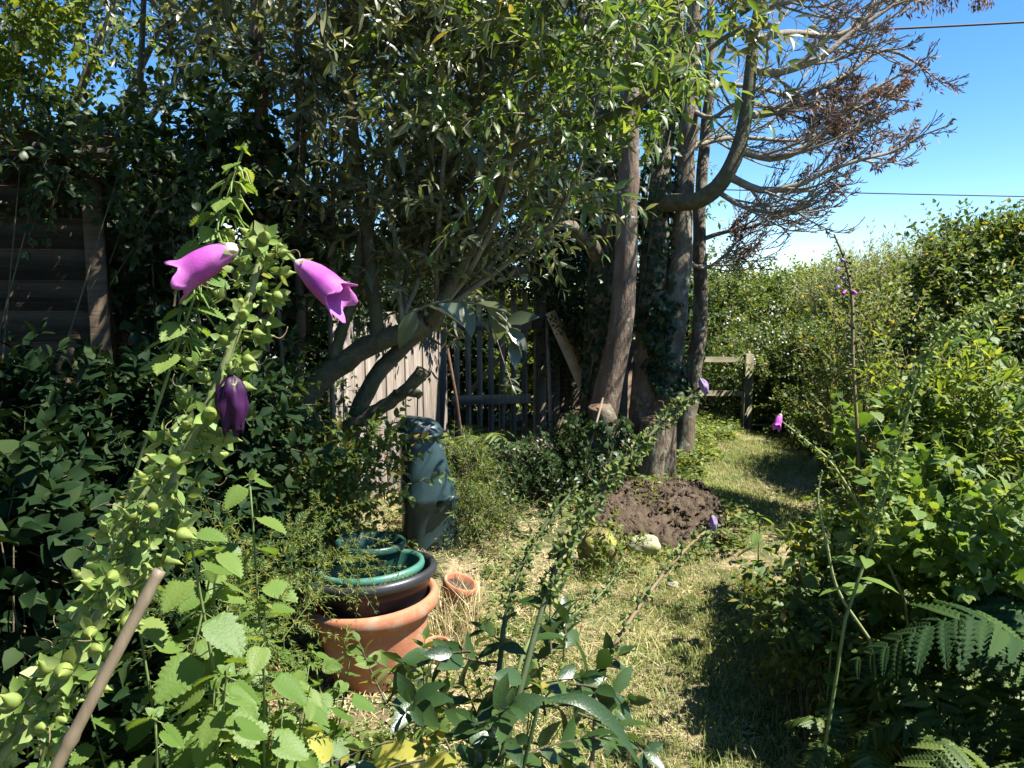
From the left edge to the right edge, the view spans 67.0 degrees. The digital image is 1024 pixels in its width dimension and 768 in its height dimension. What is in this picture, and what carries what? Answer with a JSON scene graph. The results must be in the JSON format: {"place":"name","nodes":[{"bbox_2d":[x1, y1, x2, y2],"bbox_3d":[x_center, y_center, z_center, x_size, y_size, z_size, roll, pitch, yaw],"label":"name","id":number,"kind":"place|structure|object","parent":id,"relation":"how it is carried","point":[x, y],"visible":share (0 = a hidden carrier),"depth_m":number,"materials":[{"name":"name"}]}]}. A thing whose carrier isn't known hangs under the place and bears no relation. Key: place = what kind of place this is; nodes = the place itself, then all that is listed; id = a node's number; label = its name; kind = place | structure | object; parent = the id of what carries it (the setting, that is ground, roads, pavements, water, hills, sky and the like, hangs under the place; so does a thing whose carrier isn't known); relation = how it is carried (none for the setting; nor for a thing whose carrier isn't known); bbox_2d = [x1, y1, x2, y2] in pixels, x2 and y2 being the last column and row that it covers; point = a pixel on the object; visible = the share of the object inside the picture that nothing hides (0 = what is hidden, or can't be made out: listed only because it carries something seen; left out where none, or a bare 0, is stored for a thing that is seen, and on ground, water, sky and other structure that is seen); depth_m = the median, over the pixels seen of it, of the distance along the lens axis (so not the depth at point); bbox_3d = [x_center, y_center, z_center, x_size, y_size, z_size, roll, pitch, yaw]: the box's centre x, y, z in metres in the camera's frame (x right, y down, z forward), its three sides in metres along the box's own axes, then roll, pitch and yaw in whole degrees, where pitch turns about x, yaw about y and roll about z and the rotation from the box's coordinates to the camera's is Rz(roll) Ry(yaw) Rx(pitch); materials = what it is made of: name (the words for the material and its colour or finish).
{"place":"outdoors","nodes":[
{"label":"outdoors","id":0,"kind":"place"},
{"bbox_2d":[0,0,1023,291],"label":"sky","id":1,"kind":"structure","parent":0,"point":[985,156],"materials":[{"name":"blue"}]},
{"bbox_2d":[163,294,1017,767],"bbox_3d":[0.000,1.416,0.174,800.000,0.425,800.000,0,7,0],"label":"ground","id":2,"kind":"structure","parent":0,"point":[719,564],"depth_m":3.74,"materials":[{"name":"plant"}]},
{"bbox_2d":[0,126,153,398],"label":"garden shed","id":3,"kind":"structure","parent":2,"relation":"on","point":[48,284],"depth_m":3.23,"materials":[{"name":"wood"}]},
{"bbox_2d":[0,0,182,130],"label":"lime tree","id":4,"kind":"object","parent":2,"relation":"on","point":[29,21],"visible":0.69,"depth_m":4.72,"materials":[{"name":"green plant"}]},
{"bbox_2d":[0,420,191,767],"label":"foxglove","id":5,"kind":"object","parent":2,"relation":"on","point":[45,646],"visible":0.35,"depth_m":0.87,"materials":[{"name":"plant"}]},
{"bbox_2d":[67,662,124,767],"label":"stinging nettle","id":6,"kind":"object","parent":2,"relation":"on","point":[83,752],"visible":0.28,"depth_m":1.65,"materials":[{"name":"green plant"}]},
{"bbox_2d":[0,65,210,380],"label":"ivy shrub","id":7,"kind":"object","parent":2,"relation":"on","point":[75,186],"visible":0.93,"depth_m":3.07,"materials":[{"name":"green plant"}]},
{"bbox_2d":[49,568,165,767],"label":"bamboo cane","id":8,"kind":"object","parent":2,"relation":"on","point":[71,738],"visible":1,"depth_m":0.68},
{"bbox_2d":[100,502,185,767],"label":"stinging nettle","id":9,"kind":"object","parent":2,"relation":"on","point":[155,631],"visible":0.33,"depth_m":1.74,"materials":[{"name":"green plant"}]},
{"bbox_2d":[0,401,292,767],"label":"dogwood shrub","id":10,"kind":"object","parent":2,"relation":"on","point":[33,496],"visible":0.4,"depth_m":1.76,"materials":[{"name":"green plant"}]},
{"bbox_2d":[37,141,257,767],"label":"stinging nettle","id":11,"kind":"object","parent":2,"relation":"on","point":[173,331],"visible":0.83,"depth_m":1.04,"materials":[{"name":"green plant"}]},
{"bbox_2d":[125,706,187,767],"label":"stinging nettle","id":12,"kind":"object","parent":2,"relation":"on","point":[170,736],"visible":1,"depth_m":1.24,"materials":[{"name":"green plant"}]},
{"bbox_2d":[0,0,320,180],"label":"broadleaf tree","id":13,"kind":"object","parent":2,"relation":"on","point":[155,110],"visible":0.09,"depth_m":6.72,"materials":[{"name":"green plant"}]},
{"bbox_2d":[0,319,342,767],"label":"ivy bush","id":14,"kind":"object","parent":2,"relation":"on","point":[112,406],"visible":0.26,"depth_m":2.64,"materials":[{"name":"green plant"}]},
{"bbox_2d":[0,220,357,767],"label":"foxglove","id":15,"kind":"object","parent":2,"relation":"on","point":[226,401],"visible":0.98,"depth_m":0.74,"materials":[{"name":"green plant"}]},
{"bbox_2d":[136,544,245,762],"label":"stinging nettle","id":16,"kind":"object","parent":2,"relation":"on","point":[201,648],"visible":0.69,"depth_m":1.58,"materials":[{"name":"green plant"}]},
{"bbox_2d":[0,35,388,405],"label":"hazel shrub","id":17,"kind":"object","parent":2,"relation":"on","point":[140,313],"visible":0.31,"depth_m":3.75,"materials":[{"name":"green plant"}]},
{"bbox_2d":[148,516,273,767],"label":"stinging nettle","id":18,"kind":"object","parent":2,"relation":"on","point":[223,631],"visible":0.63,"depth_m":1.42,"materials":[{"name":"green plant"}]},
{"bbox_2d":[173,541,249,760],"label":"stinging nettle","id":19,"kind":"object","parent":2,"relation":"on","point":[231,562],"visible":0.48,"depth_m":1.60,"materials":[{"name":"green plant"}]},
{"bbox_2d":[166,676,260,767],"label":"stinging nettle","id":20,"kind":"object","parent":2,"relation":"on","point":[195,753],"visible":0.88,"depth_m":1.36,"materials":[{"name":"green plant"}]},
{"bbox_2d":[172,662,267,767],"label":"stinging nettle","id":21,"kind":"object","parent":2,"relation":"on","point":[211,724],"visible":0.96,"depth_m":1.32,"materials":[{"name":"green plant"}]},
{"bbox_2d":[186,542,254,708],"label":"stinging nettle","id":22,"kind":"object","parent":2,"relation":"on","point":[233,547],"visible":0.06,"depth_m":1.90,"materials":[{"name":"green plant"}]},
{"bbox_2d":[220,468,298,754],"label":"stinging nettle","id":23,"kind":"object","parent":2,"relation":"on","point":[235,495],"visible":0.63,"depth_m":1.83,"materials":[{"name":"green plant"}]},
{"bbox_2d":[219,594,309,767],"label":"stinging nettle","id":24,"kind":"object","parent":2,"relation":"on","point":[289,745],"visible":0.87,"depth_m":1.49,"materials":[{"name":"green plant"}]},
{"bbox_2d":[265,657,321,767],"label":"stinging nettle","id":25,"kind":"object","parent":2,"relation":"on","point":[315,699],"visible":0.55,"depth_m":1.79,"materials":[{"name":"green plant"}]},
{"bbox_2d":[270,643,331,767],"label":"stinging nettle","id":26,"kind":"object","parent":2,"relation":"on","point":[321,716],"visible":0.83,"depth_m":1.70,"materials":[{"name":"green plant"}]},
{"bbox_2d":[272,687,329,767],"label":"stinging nettle","id":27,"kind":"object","parent":2,"relation":"on","point":[309,713],"visible":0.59,"depth_m":1.59,"materials":[{"name":"green plant"}]},
{"bbox_2d":[297,656,353,765],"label":"stinging nettle","id":28,"kind":"object","parent":2,"relation":"on","point":[340,750],"visible":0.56,"depth_m":2.00,"materials":[{"name":"green plant"}]},
{"bbox_2d":[95,0,575,430],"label":"elder tree","id":29,"kind":"object","parent":2,"relation":"on","point":[289,141],"visible":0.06,"depth_m":7.45,"materials":[{"name":"green plant"}]},
{"bbox_2d":[222,324,453,647],"bbox_3d":[-0.994,0.470,3.506,1.405,1.470,1.109,-4,8,-26],"label":"rose shrub","id":30,"kind":"object","parent":2,"relation":"on","point":[328,491],"visible":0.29,"depth_m":3.43,"materials":[{"name":"green plant"}]},
{"bbox_2d":[224,729,461,767],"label":"primrose plant","id":31,"kind":"object","parent":2,"relation":"on","point":[404,752],"visible":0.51,"depth_m":1.74,"materials":[{"name":"yellow plant"}]},
{"bbox_2d":[320,650,374,767],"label":"stinging nettle","id":32,"kind":"object","parent":2,"relation":"on","point":[361,703],"visible":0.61,"depth_m":2.14,"materials":[{"name":"green plant"}]},
{"bbox_2d":[129,482,575,767],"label":"goosegrass","id":33,"kind":"object","parent":2,"relation":"on","point":[309,628],"visible":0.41,"depth_m":2.40,"materials":[{"name":"green plant"}]},
{"bbox_2d":[303,578,438,693],"bbox_3d":[-0.580,1.030,3.217,0.553,0.377,0.551,0,7,0],"label":"terracotta pot","id":34,"kind":"object","parent":2,"relation":"on","point":[397,632],"visible":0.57,"depth_m":3.03,"materials":[{"name":"ceramic"}]},
{"bbox_2d":[303,549,436,618],"bbox_3d":[-0.583,0.858,3.206,0.545,0.246,0.542,0,7,0],"label":"black bowl","id":35,"kind":"object","parent":34,"relation":"in","point":[399,595],"visible":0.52,"depth_m":2.99,"materials":[{"name":"plastic"}]},
{"bbox_2d":[317,549,424,587],"bbox_3d":[-0.581,0.824,3.200,0.439,0.209,0.437,0,7,0],"label":"green bowl","id":36,"kind":"object","parent":35,"relation":"in","point":[413,561],"visible":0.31,"depth_m":3.11,"materials":[{"name":"plastic"}]},
{"bbox_2d":[335,531,405,578],"bbox_3d":[-0.582,0.730,3.189,0.289,0.195,0.287,0,7,0],"label":"green pot","id":37,"kind":"object","parent":36,"relation":"on","point":[390,556],"visible":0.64,"depth_m":3.12,"materials":[{"name":"plastic"}]},
{"bbox_2d":[323,309,447,505],"bbox_3d":[-0.929,0.127,6.030,0.065,1.400,1.594,3,8,25],"label":"board fence","id":38,"kind":"object","parent":2,"relation":"on","point":[431,402],"visible":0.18,"depth_m":6.12,"materials":[{"name":"wood"}]},
{"bbox_2d":[238,218,475,511],"bbox_3d":[-1.304,-0.067,5.786,1.379,2.348,2.661,4,8,29],"label":"ivy","id":39,"kind":"object","parent":38,"relation":"attached to","point":[321,345],"visible":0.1,"depth_m":5.43,"materials":[{"name":"green plant"}]},
{"bbox_2d":[0,0,830,637],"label":"butterfly bush","id":40,"kind":"object","parent":2,"relation":"on","point":[436,132],"visible":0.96,"depth_m":3.65,"materials":[{"name":"green plant"}]},
{"bbox_2d":[372,659,458,754],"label":"chickweed clump","id":41,"kind":"object","parent":2,"relation":"on","point":[419,685],"visible":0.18,"depth_m":2.43,"materials":[{"name":"green plant"}]},
{"bbox_2d":[396,415,462,550],"bbox_3d":[-0.515,0.606,4.820,0.414,0.823,0.388,0,7,0],"label":"compost bin","id":42,"kind":"object","parent":2,"relation":"on","point":[426,526],"visible":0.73,"depth_m":4.69,"materials":[{"name":"teal plastic"}]},
{"bbox_2d":[443,572,477,611],"bbox_3d":[-0.259,1.042,3.831,0.180,0.193,0.175,0,7,0],"label":"mossy terracotta pot","id":43,"kind":"object","parent":2,"relation":"on","point":[449,577],"visible":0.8,"depth_m":3.81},
{"bbox_2d":[395,420,543,560],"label":"herb clump","id":44,"kind":"object","parent":2,"relation":"on","point":[470,505],"visible":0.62,"depth_m":4.94,"materials":[{"name":"green plant"}]},
{"bbox_2d":[440,424,520,474],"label":"fern","id":45,"kind":"object","parent":2,"relation":"on","point":[493,437],"visible":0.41,"depth_m":6.45,"materials":[{"name":"green plant"}]},
{"bbox_2d":[337,625,627,767],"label":"willowherb plant","id":46,"kind":"object","parent":2,"relation":"on","point":[435,735],"visible":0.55,"depth_m":1.54,"materials":[{"name":"green plant"}]},
{"bbox_2d":[428,278,546,432],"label":"lilac bush","id":47,"kind":"object","parent":2,"relation":"on","point":[497,367],"visible":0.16,"depth_m":8.03,"materials":[{"name":"green plant"}]},
{"bbox_2d":[402,266,577,460],"bbox_3d":[-0.227,-0.142,6.857,1.621,1.810,0.190,-1,7,-12],"label":"gate frame","id":48,"kind":"object","parent":2,"relation":"on","point":[539,405],"visible":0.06,"depth_m":6.95,"materials":[{"name":"wood"}]},
{"bbox_2d":[451,282,531,453],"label":"picket gate","id":49,"kind":"structure","parent":48,"relation":"attached to","point":[480,399],"depth_m":6.90,"materials":[{"name":"wood"}]},
{"bbox_2d":[425,145,640,394],"bbox_3d":[0.013,-1.015,6.874,2.368,2.247,1.251,0,7,0],"label":"ivy","id":50,"kind":"object","parent":48,"relation":"hanging from","point":[573,299],"visible":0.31,"depth_m":6.70,"materials":[{"name":"green plant"}]},
{"bbox_2d":[347,578,664,767],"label":"dock plant","id":51,"kind":"object","parent":2,"relation":"on","point":[485,728],"visible":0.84,"depth_m":1.32,"materials":[{"name":"green plant"}]},
{"bbox_2d":[312,253,722,428],"bbox_3d":[-0.143,-0.463,9.230,5.175,2.774,2.620,2,7,17],"label":"laurel bush","id":52,"kind":"object","parent":2,"relation":"on","point":[450,388],"visible":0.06,"depth_m":8.88,"materials":[{"name":"green plant"}]},
{"bbox_2d":[478,484,578,752],"bbox_3d":[-0.025,0.838,1.459,0.128,1.226,0.544,5,9,36],"label":"foxglove","id":53,"kind":"object","parent":2,"relation":"on","point":[509,646],"visible":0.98,"depth_m":1.49,"materials":[{"name":"green plant"}]},
{"bbox_2d":[475,409,626,536],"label":"geranium clump","id":54,"kind":"object","parent":2,"relation":"on","point":[542,444],"visible":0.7,"depth_m":5.53,"materials":[{"name":"green plant"}]},
{"bbox_2d":[545,310,582,393],"bbox_3d":[0.639,0.093,6.559,0.756,1.431,0.055,3,8,22],"label":"plank","id":55,"kind":"object","parent":2,"relation":"on","point":[569,356],"visible":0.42,"depth_m":6.57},
{"bbox_2d":[364,0,765,405],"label":"ash tree","id":56,"kind":"object","parent":2,"relation":"on","point":[646,22],"visible":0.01,"depth_m":8.72,"materials":[{"name":"green plant"}]},
{"bbox_2d":[505,559,629,766],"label":"foxglove","id":57,"kind":"object","parent":2,"relation":"on","point":[606,590],"visible":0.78,"depth_m":1.64,"materials":[{"name":"green plant"}]},
{"bbox_2d":[522,693,639,767],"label":"strap leaf plant","id":58,"kind":"object","parent":2,"relation":"on","point":[599,711],"visible":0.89,"depth_m":1.20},
{"bbox_2d":[547,290,635,445],"bbox_3d":[0.941,-0.082,7.192,1.300,1.611,0.090,-1,7,-12],"label":"dark panel fence","id":59,"kind":"object","parent":2,"relation":"on","point":[560,386],"visible":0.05,"depth_m":7.10,"materials":[{"name":"wood"}]},
{"bbox_2d":[491,374,708,767],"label":"foxglove","id":60,"kind":"object","parent":2,"relation":"on","point":[571,539],"visible":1,"depth_m":1.40,"materials":[{"name":"green plant"}]},
{"bbox_2d":[577,527,622,572],"bbox_3d":[0.491,0.960,4.440,0.283,0.267,0.156,5,8,33],"label":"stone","id":61,"kind":"object","parent":2,"relation":"on","point":[588,539],"visible":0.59,"depth_m":4.39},
{"bbox_2d":[568,509,662,586],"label":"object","id":62,"kind":"object","parent":2,"relation":"on","point":[610,524],"visible":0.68,"depth_m":4.28,"materials":[{"name":"green plant"}]},
{"bbox_2d":[257,430,975,767],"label":"dry grass","id":63,"kind":"structure","parent":2,"relation":"on","point":[449,614],"depth_m":3.61,"materials":[{"name":"plant"}]},
{"bbox_2d":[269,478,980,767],"bbox_3d":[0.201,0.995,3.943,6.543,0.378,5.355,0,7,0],"label":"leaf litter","id":64,"kind":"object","parent":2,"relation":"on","point":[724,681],"visible":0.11,"depth_m":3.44,"materials":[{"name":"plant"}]},
{"bbox_2d":[626,534,660,554],"bbox_3d":[0.793,0.970,4.665,0.217,0.125,0.151,0,7,0],"label":"stone","id":65,"kind":"object","parent":2,"relation":"on","point":[653,547],"visible":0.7,"depth_m":4.61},
{"bbox_2d":[573,511,717,767],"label":"foxglove","id":66,"kind":"object","parent":2,"relation":"on","point":[678,554],"visible":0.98,"depth_m":1.49,"materials":[{"name":"green plant"}]},
{"bbox_2d":[580,476,741,549],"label":"dug soil","id":67,"kind":"structure","parent":2,"relation":"on","point":[697,505],"depth_m":5.16,"materials":[{"name":"soil"}]},
{"bbox_2d":[570,354,753,431],"bbox_3d":[1.528,0.138,8.230,2.046,0.920,0.098,0,7,0],"label":"rail fence","id":68,"kind":"object","parent":2,"relation":"on","point":[745,394],"visible":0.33,"depth_m":8.19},
{"bbox_2d":[681,236,827,418],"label":"hawthorn bush","id":69,"kind":"object","parent":2,"relation":"on","point":[721,290],"visible":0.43,"depth_m":10.32,"materials":[{"name":"green plant"}]},
{"bbox_2d":[737,512,777,652],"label":"stinging nettle","id":70,"kind":"object","parent":2,"relation":"on","point":[755,538],"visible":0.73,"depth_m":3.40,"materials":[{"name":"green plant"}]},
{"bbox_2d":[557,0,997,486],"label":"conifer tree","id":71,"kind":"object","parent":2,"relation":"on","point":[686,203],"visible":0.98,"depth_m":5.93,"materials":[{"name":"brown plant"}]},
{"bbox_2d":[559,411,633,496],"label":"ivy","id":72,"kind":"object","parent":71,"relation":"attached to","point":[574,426],"visible":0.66,"depth_m":5.66,"materials":[{"name":"green plant"}]},
{"bbox_2d":[573,17,624,446],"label":"ivy","id":73,"kind":"object","parent":71,"relation":"attached to","point":[585,337],"visible":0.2,"depth_m":6.29,"materials":[{"name":"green plant"}]},
{"bbox_2d":[632,15,694,400],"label":"ivy","id":74,"kind":"object","parent":71,"relation":"attached to","point":[657,348],"visible":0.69,"depth_m":6.17,"materials":[{"name":"green plant"}]},
{"bbox_2d":[558,409,1013,628],"bbox_3d":[1.979,0.690,6.117,3.349,0.448,5.343,0,7,0],"label":"ground cover","id":75,"kind":"object","parent":2,"relation":"on","point":[700,453],"visible":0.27,"depth_m":6.29,"materials":[{"name":"green plant"}]},
{"bbox_2d":[710,241,868,359],"bbox_3d":[4.530,-0.945,12.380,3.602,2.680,2.371,-3,8,-23],"label":"field maple","id":76,"kind":"object","parent":2,"relation":"on","point":[790,310],"visible":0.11,"depth_m":12.07,"materials":[{"name":"green plant"}]},
{"bbox_2d":[703,296,877,459],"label":"bramble bush","id":77,"kind":"object","parent":2,"relation":"on","point":[774,370],"visible":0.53,"depth_m":8.21,"materials":[{"name":"green plant"}]},
{"bbox_2d":[783,552,829,707],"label":"stinging nettle","id":78,"kind":"object","parent":2,"relation":"on","point":[812,585],"visible":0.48,"depth_m":2.87,"materials":[{"name":"green plant"}]},
{"bbox_2d":[728,553,895,753],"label":"herb clump","id":79,"kind":"object","parent":2,"relation":"on","point":[779,610],"visible":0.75,"depth_m":2.80,"materials":[{"name":"green plant"}]},
{"bbox_2d":[809,623,848,735],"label":"stinging nettle","id":80,"kind":"object","parent":2,"relation":"on","point":[829,647],"visible":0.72,"depth_m":2.62,"materials":[{"name":"green plant"}]},
{"bbox_2d":[772,411,920,713],"bbox_3d":[1.183,0.677,2.735,0.574,1.171,0.083,1,7,6],"label":"foxglove","id":81,"kind":"object","parent":2,"relation":"on","point":[777,423],"visible":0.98,"depth_m":2.70,"materials":[{"name":"green plant"}]},
{"bbox_2d":[833,234,863,614],"bbox_3d":[1.580,0.229,3.622,0.112,1.850,0.240,-2,7,-20],"label":"foxglove","id":82,"kind":"object","parent":2,"relation":"on","point":[851,324],"visible":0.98,"depth_m":3.59,"materials":[{"name":"green plant"}]},
{"bbox_2d":[760,487,940,712],"bbox_3d":[1.434,0.863,3.271,0.667,0.805,0.934,0,7,0],"label":"herb clump","id":83,"kind":"object","parent":2,"relation":"on","point":[812,538],"visible":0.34,"depth_m":3.21,"materials":[{"name":"green plant"}]},
{"bbox_2d":[813,470,893,767],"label":"foxglove","id":84,"kind":"object","parent":2,"relation":"on","point":[830,566],"visible":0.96,"depth_m":2.50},
{"bbox_2d":[784,704,935,767],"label":"fern","id":85,"kind":"object","parent":2,"relation":"on","point":[868,757],"visible":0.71,"depth_m":2.39,"materials":[{"name":"green plant"}]},
{"bbox_2d":[774,208,962,366],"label":"willow bush","id":86,"kind":"object","parent":2,"relation":"on","point":[865,265],"visible":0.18,"depth_m":9.47,"materials":[{"name":"green plant"}]},
{"bbox_2d":[856,575,894,641],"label":"stinging nettle","id":87,"kind":"object","parent":2,"relation":"on","point":[877,616],"visible":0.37,"depth_m":2.81,"materials":[{"name":"green plant"}]},
{"bbox_2d":[785,259,973,508],"bbox_3d":[2.352,0.084,5.153,1.068,1.844,1.334,-5,9,-37],"label":"blackthorn shrub","id":88,"kind":"object","parent":2,"relation":"on","point":[842,383],"visible":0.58,"depth_m":5.16,"materials":[{"name":"green plant"}]},
{"bbox_2d":[855,630,905,743],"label":"stinging nettle","id":89,"kind":"object","parent":2,"relation":"on","point":[882,706],"visible":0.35,"depth_m":2.52,"materials":[{"name":"green plant"}]},
{"bbox_2d":[753,566,1021,705],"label":"fern","id":90,"kind":"object","parent":2,"relation":"on","point":[855,628],"visible":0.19,"depth_m":2.73,"materials":[{"name":"green plant"}]},
{"bbox_2d":[868,651,920,746],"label":"stinging nettle","id":91,"kind":"object","parent":2,"relation":"on","point":[904,682],"visible":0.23,"depth_m":2.45,"materials":[{"name":"green plant"}]},
{"bbox_2d":[819,439,973,536],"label":"herb clump","id":92,"kind":"object","parent":2,"relation":"on","point":[853,489],"visible":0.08,"depth_m":3.79,"materials":[{"name":"green plant"}]},
{"bbox_2d":[813,369,1007,589],"bbox_3d":[1.864,0.557,3.612,0.858,1.290,0.683,3,8,26],"label":"herb clump","id":93,"kind":"object","parent":2,"relation":"on","point":[846,432],"visible":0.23,"depth_m":3.60,"materials":[{"name":"green plant"}]},
{"bbox_2d":[848,390,972,712],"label":"stinging nettle","id":94,"kind":"object","parent":2,"relation":"on","point":[864,418],"visible":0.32,"depth_m":3.07,"materials":[{"name":"green plant"}]},
{"bbox_2d":[813,465,1023,767],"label":"ground cover","id":95,"kind":"object","parent":2,"relation":"on","point":[862,700],"visible":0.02,"depth_m":2.69,"materials":[{"name":"green plant"}]},
{"bbox_2d":[819,440,1023,671],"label":"herb clump","id":96,"kind":"object","parent":2,"relation":"on","point":[946,554],"visible":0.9,"depth_m":2.54,"materials":[{"name":"green plant"}]},
{"bbox_2d":[819,282,1023,767],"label":"foxglove","id":97,"kind":"object","parent":2,"relation":"on","point":[852,591],"visible":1,"depth_m":2.29,"materials":[{"name":"green plant"}]},
{"bbox_2d":[825,197,1023,471],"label":"elder bush","id":98,"kind":"object","parent":2,"relation":"on","point":[979,264],"visible":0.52,"depth_m":5.88,"materials":[{"name":"green plant"}]},
{"bbox_2d":[838,667,1023,767],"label":"fern","id":99,"kind":"object","parent":2,"relation":"on","point":[952,754],"visible":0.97,"depth_m":2.33,"materials":[{"name":"green plant"}]},
{"bbox_2d":[842,312,1023,528],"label":"herb clump","id":100,"kind":"object","parent":2,"relation":"on","point":[994,410],"visible":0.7,"depth_m":3.23,"materials":[{"name":"green plant"}]},
{"bbox_2d":[848,589,1023,761],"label":"fern","id":101,"kind":"object","parent":2,"relation":"on","point":[994,637],"visible":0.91,"depth_m":2.21,"materials":[{"name":"green plant"}]},
{"bbox_2d":[961,343,1023,624],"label":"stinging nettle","id":102,"kind":"object","parent":2,"relation":"on","point":[1013,484],"visible":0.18,"depth_m":3.31,"materials":[{"name":"green plant"}]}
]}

